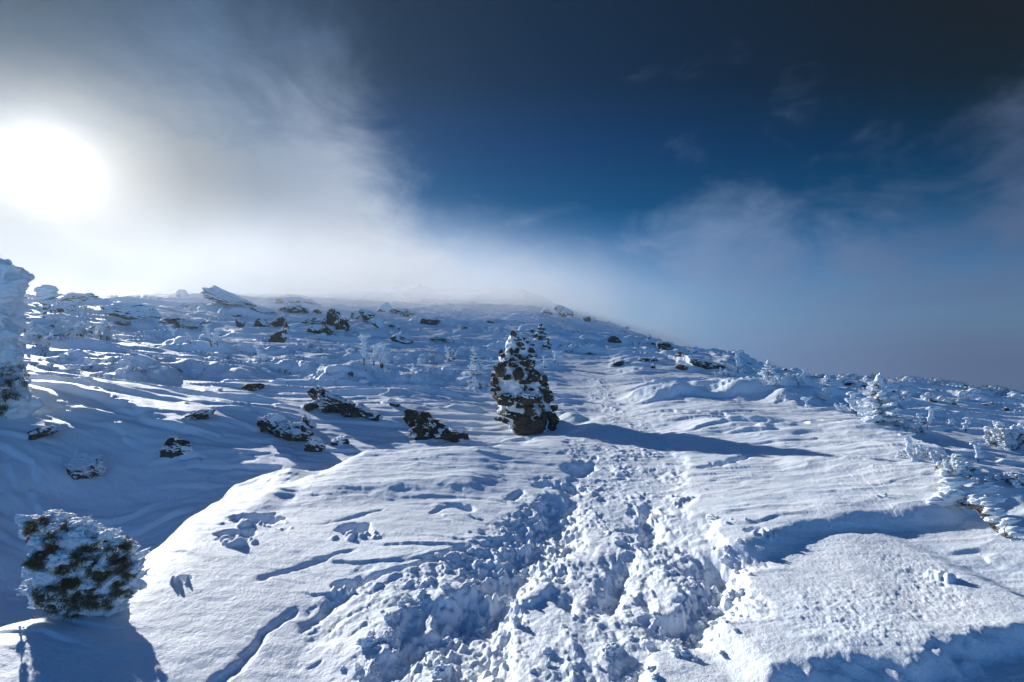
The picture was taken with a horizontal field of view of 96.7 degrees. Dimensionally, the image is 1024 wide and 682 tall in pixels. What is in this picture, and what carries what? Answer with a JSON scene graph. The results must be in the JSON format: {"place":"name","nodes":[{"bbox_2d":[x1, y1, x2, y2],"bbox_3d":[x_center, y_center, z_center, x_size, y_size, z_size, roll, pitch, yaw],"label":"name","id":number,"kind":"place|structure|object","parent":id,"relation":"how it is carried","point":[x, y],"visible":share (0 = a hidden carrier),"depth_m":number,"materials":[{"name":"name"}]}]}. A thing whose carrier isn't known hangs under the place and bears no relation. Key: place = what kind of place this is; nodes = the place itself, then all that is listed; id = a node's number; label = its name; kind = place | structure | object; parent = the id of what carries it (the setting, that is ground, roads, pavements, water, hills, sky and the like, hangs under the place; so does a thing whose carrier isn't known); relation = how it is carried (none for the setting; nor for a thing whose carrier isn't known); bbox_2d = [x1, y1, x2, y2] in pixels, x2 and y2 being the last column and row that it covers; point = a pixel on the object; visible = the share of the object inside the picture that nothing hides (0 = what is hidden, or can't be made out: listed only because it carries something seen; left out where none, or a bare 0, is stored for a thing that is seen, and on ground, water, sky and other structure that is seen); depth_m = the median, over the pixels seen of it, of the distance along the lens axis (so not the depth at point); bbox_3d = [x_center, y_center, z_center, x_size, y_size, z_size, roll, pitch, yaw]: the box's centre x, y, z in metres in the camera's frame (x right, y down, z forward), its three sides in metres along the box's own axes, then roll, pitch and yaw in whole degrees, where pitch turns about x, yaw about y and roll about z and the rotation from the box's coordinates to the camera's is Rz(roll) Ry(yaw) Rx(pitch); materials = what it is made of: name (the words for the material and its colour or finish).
{"place":"outdoors","nodes":[
{"label":"outdoors","id":0,"kind":"place"},
{"bbox_2d":[0,284,1023,681],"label":"snow ground","id":1,"kind":"structure","parent":0,"point":[270,558],"depth_m":5.15,"materials":[{"name":"snow"}]},
{"bbox_2d":[0,258,43,419],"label":"snow plastered tree","id":2,"kind":"object","parent":1,"relation":"on","point":[18,400],"visible":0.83,"depth_m":8.35,"materials":[{"name":"snow"}]},
{"bbox_2d":[18,328,53,345],"bbox_3d":[-19.662,-0.173,18.305,1.767,0.754,1.065,1,-4,-18],"label":"frosted shrub","id":3,"kind":"object","parent":1,"relation":"on","point":[38,338],"visible":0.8,"depth_m":18.36,"materials":[{"name":"white plant"}]},
{"bbox_2d":[27,425,60,439],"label":"boulder","id":4,"kind":"object","parent":1,"relation":"on","point":[36,433],"visible":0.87,"depth_m":8.03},
{"bbox_2d":[33,285,62,320],"bbox_3d":[-28.271,-2.255,27.623,1.998,2.225,0.887,-2,-4,24],"label":"flat topped tree","id":5,"kind":"object","parent":1,"relation":"on","point":[45,295],"visible":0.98,"depth_m":27.46,"materials":[{"name":"white plant"}]},
{"bbox_2d":[49,301,81,312],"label":"boulder","id":6,"kind":"object","parent":1,"relation":"on","point":[65,306],"visible":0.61,"depth_m":31.16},
{"bbox_2d":[22,316,117,337],"bbox_3d":[-21.840,-0.710,22.309,4.313,1.020,2.269,0,-4,0],"label":"frosted shrub","id":7,"kind":"object","parent":1,"relation":"on","point":[80,329],"visible":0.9,"depth_m":21.91,"materials":[{"name":"white plant"}]},
{"bbox_2d":[13,509,150,623],"bbox_3d":[-2.770,1.477,2.911,1.158,0.820,0.566,-1,-4,11],"label":"rime covered bush","id":8,"kind":"object","parent":1,"relation":"on","point":[72,566],"visible":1,"depth_m":2.73,"materials":[{"name":"white plant"}]},
{"bbox_2d":[57,292,107,302],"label":"boulder","id":9,"kind":"object","parent":1,"relation":"on","point":[77,297],"visible":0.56,"depth_m":37.45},
{"bbox_2d":[65,453,106,479],"bbox_3d":[-7.220,2.148,7.686,0.651,0.468,0.461,0,-4,0],"label":"boulder","id":10,"kind":"object","parent":1,"relation":"on","point":[84,466],"visible":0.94,"depth_m":7.60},
{"bbox_2d":[96,320,112,339],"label":"frosted sapling","id":11,"kind":"object","parent":1,"relation":"on","point":[102,325],"visible":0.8,"depth_m":22.60,"materials":[{"name":"white plant"}]},
{"bbox_2d":[113,320,130,325],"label":"rock","id":12,"kind":"object","parent":1,"relation":"on","point":[124,323],"visible":0.91,"depth_m":27.43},
{"bbox_2d":[100,303,162,319],"bbox_3d":[-25.589,-1.934,30.816,3.676,1.282,2.404,2,-4,-26],"label":"boulder","id":13,"kind":"object","parent":1,"relation":"on","point":[130,311],"visible":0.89,"depth_m":30.11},
{"bbox_2d":[166,324,176,338],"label":"frosted sapling","id":14,"kind":"object","parent":1,"relation":"on","point":[172,330],"visible":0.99,"depth_m":22.75,"materials":[{"name":"white plant"}]},
{"bbox_2d":[158,436,193,457],"bbox_3d":[-6.076,2.000,8.325,0.551,0.510,0.367,0,-4,0],"label":"boulder","id":15,"kind":"object","parent":1,"relation":"on","point":[173,446],"visible":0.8,"depth_m":8.24,"materials":[{"name":"stone"}]},
{"bbox_2d":[156,317,198,328],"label":"boulder","id":16,"kind":"object","parent":1,"relation":"on","point":[181,323],"visible":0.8,"depth_m":27.96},
{"bbox_2d":[175,289,188,296],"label":"rock","id":17,"kind":"object","parent":1,"relation":"on","point":[182,293],"visible":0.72,"depth_m":53.87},
{"bbox_2d":[179,302,206,306],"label":"boulder","id":18,"kind":"object","parent":1,"relation":"on","point":[195,304],"visible":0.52,"depth_m":43.55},
{"bbox_2d":[182,409,215,419],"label":"boulder","id":19,"kind":"object","parent":1,"relation":"on","point":[202,414],"visible":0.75,"depth_m":9.25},
{"bbox_2d":[202,323,222,346],"bbox_3d":[-14.149,-0.281,21.494,0.882,1.102,0.410,2,-5,-29],"label":"frosted sapling","id":20,"kind":"object","parent":1,"relation":"on","point":[216,338],"visible":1,"depth_m":21.51,"materials":[{"name":"white plant"}]},
{"bbox_2d":[201,285,257,307],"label":"boulder","id":21,"kind":"object","parent":1,"relation":"on","point":[214,293],"visible":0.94,"depth_m":40.84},
{"bbox_2d":[235,318,245,326],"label":"rock","id":22,"kind":"object","parent":1,"relation":"on","point":[240,322],"visible":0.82,"depth_m":31.01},
{"bbox_2d":[241,383,264,390],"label":"boulder","id":23,"kind":"object","parent":1,"relation":"on","point":[253,387],"visible":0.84,"depth_m":14.07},
{"bbox_2d":[254,345,267,360],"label":"frosted sapling","id":24,"kind":"object","parent":1,"relation":"on","point":[259,353],"visible":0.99,"depth_m":18.09,"materials":[{"name":"white plant"}]},
{"bbox_2d":[250,307,276,313],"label":"boulder","id":25,"kind":"object","parent":1,"relation":"on","point":[261,310],"visible":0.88,"depth_m":38.90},
{"bbox_2d":[253,315,288,329],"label":"boulder","id":26,"kind":"object","parent":1,"relation":"on","point":[281,320],"visible":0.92,"depth_m":30.63,"materials":[{"name":"stone"}]},
{"bbox_2d":[269,327,288,342],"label":"boulder","id":27,"kind":"object","parent":1,"relation":"on","point":[281,336],"visible":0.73,"depth_m":24.97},
{"bbox_2d":[257,413,325,451],"bbox_3d":[-4.262,1.850,9.285,1.866,0.737,1.025,-3,-5,33],"label":"boulder","id":28,"kind":"object","parent":1,"relation":"on","point":[277,425],"visible":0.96,"depth_m":9.06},
{"bbox_2d":[279,305,309,312],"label":"boulder","id":29,"kind":"object","parent":1,"relation":"on","point":[295,309],"visible":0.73,"depth_m":41.67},
{"bbox_2d":[274,297,317,304],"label":"boulder","id":30,"kind":"object","parent":1,"relation":"on","point":[289,300],"visible":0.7,"depth_m":53.81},
{"bbox_2d":[306,308,349,334],"bbox_3d":[-12.164,-1.277,29.656,2.532,2.324,4.650,2,-5,-31],"label":"boulder","id":31,"kind":"object","parent":1,"relation":"on","point":[332,318],"visible":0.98,"depth_m":28.89,"materials":[{"name":"stone"}]},
{"bbox_2d":[331,435,349,445],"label":"rock","id":32,"kind":"object","parent":1,"relation":"on","point":[340,440],"visible":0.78,"depth_m":8.96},
{"bbox_2d":[301,385,382,421],"bbox_3d":[-4.345,1.491,10.998,2.831,0.787,1.117,-4,-5,41],"label":"boulder","id":33,"kind":"object","parent":1,"relation":"on","point":[324,401],"visible":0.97,"depth_m":10.71,"materials":[{"name":"stone"}]},
{"bbox_2d":[355,635,378,647],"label":"snow clod","id":34,"kind":"object","parent":1,"relation":"on","point":[367,641],"visible":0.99,"depth_m":2.73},
{"bbox_2d":[350,308,384,327],"bbox_3d":[-11.986,-1.772,38.240,1.578,2.070,5.712,3,-5,-37],"label":"boulder","id":35,"kind":"object","parent":1,"relation":"on","point":[371,317],"visible":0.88,"depth_m":38.25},
{"bbox_2d":[363,659,377,679],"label":"snow clod","id":36,"kind":"object","parent":1,"relation":"on","point":[369,667],"visible":1,"depth_m":2.53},
{"bbox_2d":[358,334,392,368],"bbox_3d":[-4.984,0.383,16.703,1.301,1.274,0.571,0,-4,0],"label":"frosted sapling","id":37,"kind":"object","parent":1,"relation":"on","point":[382,357],"visible":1,"depth_m":16.55,"materials":[{"name":"white plant"}]},
{"bbox_2d":[377,302,391,311],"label":"rock","id":38,"kind":"object","parent":1,"relation":"on","point":[385,306],"visible":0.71,"depth_m":51.20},
{"bbox_2d":[383,611,393,620],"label":"snow clod","id":39,"kind":"object","parent":1,"relation":"on","point":[387,616],"visible":1,"depth_m":2.95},
{"bbox_2d":[382,627,394,642],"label":"snow clod","id":40,"kind":"object","parent":1,"relation":"on","point":[389,636],"visible":0.99,"depth_m":2.79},
{"bbox_2d":[385,324,400,329],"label":"rock","id":41,"kind":"object","parent":1,"relation":"on","point":[394,326],"visible":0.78,"depth_m":36.09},
{"bbox_2d":[389,401,400,406],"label":"rock","id":42,"kind":"object","parent":1,"relation":"on","point":[394,403],"visible":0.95,"depth_m":11.37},
{"bbox_2d":[391,646,399,653],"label":"snow clod","id":43,"kind":"object","parent":1,"relation":"on","point":[395,649],"visible":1,"depth_m":2.69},
{"bbox_2d":[389,332,412,343],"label":"boulder","id":44,"kind":"object","parent":1,"relation":"on","point":[403,338],"visible":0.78,"depth_m":27.37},
{"bbox_2d":[388,308,423,316],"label":"boulder","id":45,"kind":"object","parent":1,"relation":"on","point":[404,312],"visible":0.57,"depth_m":47.05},
{"bbox_2d":[416,588,426,597],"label":"snow clod","id":46,"kind":"object","parent":1,"relation":"on","point":[421,592],"visible":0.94,"depth_m":3.26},
{"bbox_2d":[419,318,440,324],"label":"boulder","id":47,"kind":"object","parent":1,"relation":"on","point":[430,321],"visible":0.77,"depth_m":38.89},
{"bbox_2d":[403,409,468,442],"bbox_3d":[-1.770,1.900,9.810,0.968,0.784,1.787,3,-5,-39],"label":"boulder","id":48,"kind":"object","parent":1,"relation":"on","point":[423,425],"visible":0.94,"depth_m":9.56,"materials":[{"name":"stone"}]},
{"bbox_2d":[429,336,454,342],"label":"boulder","id":49,"kind":"object","parent":1,"relation":"on","point":[441,339],"visible":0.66,"depth_m":28.46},
{"bbox_2d":[433,662,454,677],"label":"snow clod","id":50,"kind":"object","parent":1,"relation":"on","point":[442,670],"visible":1,"depth_m":2.50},
{"bbox_2d":[439,582,451,589],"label":"snow clod","id":51,"kind":"object","parent":1,"relation":"on","point":[446,586],"visible":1,"depth_m":3.32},
{"bbox_2d":[444,346,457,360],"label":"frosted shrub","id":52,"kind":"object","parent":1,"relation":"on","point":[450,355],"visible":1,"depth_m":20.49,"materials":[{"name":"white plant"}]},
{"bbox_2d":[445,310,457,316],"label":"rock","id":53,"kind":"object","parent":1,"relation":"on","point":[448,313],"visible":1,"depth_m":47.31,"materials":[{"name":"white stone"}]},
{"bbox_2d":[468,346,487,374],"bbox_3d":[-1.226,0.715,16.085,0.715,1.089,0.600,3,-5,-32],"label":"frosted spruce","id":54,"kind":"object","parent":1,"relation":"on","point":[477,368],"visible":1,"depth_m":15.98,"materials":[{"name":"white plant"}]},
{"bbox_2d":[466,374,490,388],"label":"frosted shrub","id":55,"kind":"object","parent":1,"relation":"on","point":[474,383],"visible":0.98,"depth_m":14.97,"materials":[{"name":"white plant"}]},
{"bbox_2d":[475,624,486,636],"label":"snow clod","id":56,"kind":"object","parent":1,"relation":"on","point":[480,630],"visible":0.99,"depth_m":3.05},
{"bbox_2d":[499,594,512,604],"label":"snow clod","id":57,"kind":"object","parent":1,"relation":"on","point":[506,599],"visible":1,"depth_m":3.38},
{"bbox_2d":[20,292,1023,400],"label":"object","id":58,"kind":"object","parent":1,"relation":"on","point":[857,384],"visible":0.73,"depth_m":20.05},
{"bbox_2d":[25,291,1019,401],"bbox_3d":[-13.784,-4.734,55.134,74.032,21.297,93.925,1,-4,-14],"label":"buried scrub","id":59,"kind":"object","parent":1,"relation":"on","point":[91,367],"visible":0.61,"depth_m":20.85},
{"bbox_2d":[490,331,559,434],"bbox_3d":[0.290,1.090,9.995,1.556,2.623,1.355,0,-4,0],"label":"cairn","id":60,"kind":"object","parent":1,"relation":"on","point":[523,396],"visible":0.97,"depth_m":9.62,"materials":[{"name":"stone"}]},
{"bbox_2d":[530,323,546,339],"bbox_3d":[1.727,-0.336,29.528,1.078,1.681,0.950,0,-4,0],"label":"cairn","id":61,"kind":"object","parent":1,"relation":"on","point":[540,333],"visible":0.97,"depth_m":29.31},
{"bbox_2d":[542,338,551,348],"bbox_3d":[2.014,0.405,25.793,0.669,1.160,0.606,0,-4,0],"label":"rock pile","id":62,"kind":"object","parent":1,"relation":"on","point":[547,345],"visible":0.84,"depth_m":25.65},
{"bbox_2d":[541,308,552,314],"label":"rock","id":63,"kind":"object","parent":1,"relation":"on","point":[546,311],"visible":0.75,"depth_m":54.31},
{"bbox_2d":[552,350,563,362],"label":"frosted sapling","id":64,"kind":"object","parent":1,"relation":"on","point":[558,356],"visible":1,"depth_m":20.46,"materials":[{"name":"white plant"}]},
{"bbox_2d":[554,305,573,316],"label":"rock","id":65,"kind":"object","parent":1,"relation":"on","point":[561,311],"visible":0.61,"depth_m":57.72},
{"bbox_2d":[608,336,621,342],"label":"rock","id":66,"kind":"object","parent":1,"relation":"on","point":[613,339],"visible":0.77,"depth_m":32.05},
{"bbox_2d":[610,359,626,366],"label":"rock","id":67,"kind":"object","parent":1,"relation":"on","point":[619,362],"visible":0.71,"depth_m":20.67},
{"bbox_2d":[638,357,657,361],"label":"rock","id":68,"kind":"object","parent":1,"relation":"on","point":[647,359],"visible":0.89,"depth_m":20.96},
{"bbox_2d":[647,335,656,344],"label":"rock","id":69,"kind":"object","parent":1,"relation":"on","point":[650,339],"visible":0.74,"depth_m":35.26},
{"bbox_2d":[656,341,673,349],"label":"rock","id":70,"kind":"object","parent":1,"relation":"on","point":[665,345],"visible":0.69,"depth_m":30.82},
{"bbox_2d":[669,644,692,657],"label":"snow clod","id":71,"kind":"object","parent":1,"relation":"on","point":[684,652],"visible":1,"depth_m":2.58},
{"bbox_2d":[675,364,688,370],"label":"rock","id":72,"kind":"object","parent":1,"relation":"on","point":[681,367],"visible":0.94,"depth_m":18.88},
{"bbox_2d":[690,358,726,368],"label":"boulder","id":73,"kind":"object","parent":1,"relation":"on","point":[705,364],"visible":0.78,"depth_m":18.71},
{"bbox_2d":[703,605,719,614],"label":"snow clod","id":74,"kind":"object","parent":1,"relation":"on","point":[714,610],"visible":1,"depth_m":3.16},
{"bbox_2d":[706,513,719,518],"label":"snow clod","id":75,"kind":"object","parent":1,"relation":"on","point":[711,516],"visible":1,"depth_m":4.40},
{"bbox_2d":[713,367,735,375],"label":"frosted shrub","id":76,"kind":"object","parent":1,"relation":"on","point":[725,372],"visible":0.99,"depth_m":17.98,"materials":[{"name":"white plant"}]},
{"bbox_2d":[732,350,742,372],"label":"frosted sapling","id":77,"kind":"object","parent":1,"relation":"on","point":[738,359],"visible":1,"depth_m":18.56,"materials":[{"name":"white plant"}]},
{"bbox_2d":[758,360,780,379],"bbox_3d":[7.101,0.812,12.575,0.574,0.627,0.434,-2,-5,31],"label":"frosted spruce","id":78,"kind":"object","parent":1,"relation":"on","point":[772,373],"visible":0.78,"depth_m":12.55,"materials":[{"name":"white plant"}]},
{"bbox_2d":[757,375,787,385],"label":"frosted shrub","id":79,"kind":"object","parent":1,"relation":"on","point":[775,380],"visible":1,"depth_m":12.06,"materials":[{"name":"white plant"}]},
{"bbox_2d":[778,373,800,379],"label":"frosted shrub","id":80,"kind":"object","parent":1,"relation":"on","point":[787,375],"visible":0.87,"depth_m":12.50,"materials":[{"name":"white plant"}]},
{"bbox_2d":[794,369,807,385],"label":"frosted sapling","id":81,"kind":"object","parent":1,"relation":"on","point":[804,374],"visible":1,"depth_m":12.43,"materials":[{"name":"white plant"}]},
{"bbox_2d":[801,397,811,407],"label":"frosted sapling","id":82,"kind":"object","parent":1,"relation":"on","point":[806,399],"visible":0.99,"depth_m":10.26,"materials":[{"name":"white plant"}]},
{"bbox_2d":[817,387,836,403],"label":"frosted spruce","id":83,"kind":"object","parent":1,"relation":"on","point":[825,396],"visible":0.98,"depth_m":11.52,"materials":[{"name":"white plant"}]},
{"bbox_2d":[818,375,837,387],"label":"frosted spruce","id":84,"kind":"object","parent":1,"relation":"on","point":[828,381],"visible":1,"depth_m":12.35,"materials":[{"name":"white plant"}]},
{"bbox_2d":[834,403,858,412],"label":"frosted shrub","id":85,"kind":"object","parent":1,"relation":"on","point":[843,408],"visible":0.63,"depth_m":9.79,"materials":[{"name":"white plant"}]},
{"bbox_2d":[844,391,866,413],"bbox_3d":[7.365,1.329,9.734,0.458,0.516,0.158,-1,-4,13],"label":"frosted sapling","id":86,"kind":"object","parent":1,"relation":"on","point":[852,400],"visible":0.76,"depth_m":9.72,"materials":[{"name":"white plant"}]},
{"bbox_2d":[851,372,912,422],"bbox_3d":[6.168,0.971,7.685,0.769,0.895,0.735,0,-4,0],"label":"frosted spruce","id":87,"kind":"object","parent":1,"relation":"on","point":[876,403],"visible":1,"depth_m":7.58,"materials":[{"name":"white plant"}]},
{"bbox_2d":[898,432,917,447],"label":"frosted sapling","id":88,"kind":"object","parent":1,"relation":"on","point":[908,441],"visible":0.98,"depth_m":5.92,"materials":[{"name":"white plant"}]},
{"bbox_2d":[894,419,928,434],"bbox_3d":[6.558,1.393,7.480,0.531,0.293,0.389,-1,-4,11],"label":"frosted shrub","id":89,"kind":"object","parent":1,"relation":"on","point":[919,427],"visible":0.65,"depth_m":7.46,"materials":[{"name":"white plant"}]},
{"bbox_2d":[896,445,949,461],"bbox_3d":[5.120,1.410,5.694,0.498,0.190,0.297,0,-4,0],"label":"frosted shrub","id":90,"kind":"object","parent":1,"relation":"on","point":[920,453],"visible":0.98,"depth_m":5.66,"materials":[{"name":"white plant"}]},
{"bbox_2d":[925,406,941,428],"bbox_3d":[7.530,1.380,8.131,0.289,0.426,0.099,0,-4,0],"label":"frosted sapling","id":91,"kind":"object","parent":1,"relation":"on","point":[930,417],"visible":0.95,"depth_m":8.12,"materials":[{"name":"white plant"}]},
{"bbox_2d":[937,477,973,491],"bbox_3d":[4.403,1.471,4.424,0.493,0.291,0.134,-1,-4,16],"label":"shrub","id":92,"kind":"object","parent":1,"relation":"on","point":[952,483],"visible":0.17,"depth_m":4.42,"materials":[{"name":"plant"}]},
{"bbox_2d":[933,453,982,475],"bbox_3d":[4.927,1.374,5.056,0.478,0.266,0.304,2,-4,-22],"label":"frosted shrub","id":93,"kind":"object","parent":1,"relation":"on","point":[955,465],"visible":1,"depth_m":4.97,"materials":[{"name":"white plant"}]},
{"bbox_2d":[961,417,972,430],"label":"frosted sapling","id":94,"kind":"object","parent":1,"relation":"on","point":[966,423],"visible":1,"depth_m":8.48,"materials":[{"name":"white plant"}]},
{"bbox_2d":[925,483,1023,545],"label":"frosted branch","id":95,"kind":"object","parent":1,"relation":"on","point":[972,500],"visible":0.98,"depth_m":4.25,"materials":[{"name":"white plant"}]},
{"bbox_2d":[969,441,986,461],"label":"frosted sapling","id":96,"kind":"object","parent":1,"relation":"on","point":[977,447],"visible":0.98,"depth_m":5.73,"materials":[{"name":"white plant"}]},
{"bbox_2d":[982,402,997,406],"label":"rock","id":97,"kind":"object","parent":1,"relation":"on","point":[992,404],"visible":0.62,"depth_m":15.73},
{"bbox_2d":[965,473,1023,487],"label":"frosted shrub","id":98,"kind":"object","parent":1,"relation":"on","point":[1014,481],"visible":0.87,"depth_m":4.79,"materials":[{"name":"white plant"}]},
{"bbox_2d":[982,421,1023,449],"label":"frosted shrub","id":99,"kind":"object","parent":1,"relation":"on","point":[1000,437],"visible":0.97,"depth_m":6.88,"materials":[{"name":"white plant"}]},
{"bbox_2d":[0,0,1023,391],"label":"sky","id":100,"kind":"structure","parent":0,"point":[831,187],"materials":[{"name":"blue"}]},
{"bbox_2d":[480,367,731,681],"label":"trodden path","id":101,"kind":"structure","parent":0,"point":[622,453],"depth_m":3.79,"materials":[{"name":"snow"}]},
{"bbox_2d":[511,614,518,624],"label":"snow clod","id":102,"kind":"object","parent":101,"relation":"on","point":[515,619],"visible":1,"depth_m":2.95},
{"bbox_2d":[542,646,551,653],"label":"snow clod","id":103,"kind":"object","parent":101,"relation":"on","point":[546,650],"visible":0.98,"depth_m":2.66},
{"bbox_2d":[601,646,613,655],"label":"snow clod","id":104,"kind":"object","parent":101,"relation":"on","point":[606,650],"visible":0.98,"depth_m":2.63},
{"bbox_2d":[601,642,621,652],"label":"snow clod","id":105,"kind":"object","parent":101,"relation":"on","point":[616,647],"visible":0.65,"depth_m":2.68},
{"bbox_2d":[611,537,625,544],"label":"snow clod","id":106,"kind":"object","parent":101,"relation":"on","point":[619,541],"visible":1,"depth_m":4.13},
{"bbox_2d":[641,639,654,647],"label":"snow clod","id":107,"kind":"object","parent":101,"relation":"on","point":[647,643],"visible":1,"depth_m":2.71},
{"bbox_2d":[651,611,662,617],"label":"snow clod","id":108,"kind":"object","parent":101,"relation":"on","point":[655,614],"visible":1,"depth_m":3.02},
{"bbox_2d":[671,638,682,645],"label":"snow clod","id":109,"kind":"object","parent":101,"relation":"on","point":[676,642],"visible":0.76,"depth_m":2.83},
{"bbox_2d":[719,554,731,563],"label":"snow clod","id":110,"kind":"object","parent":101,"relation":"on","point":[725,559],"visible":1,"depth_m":3.73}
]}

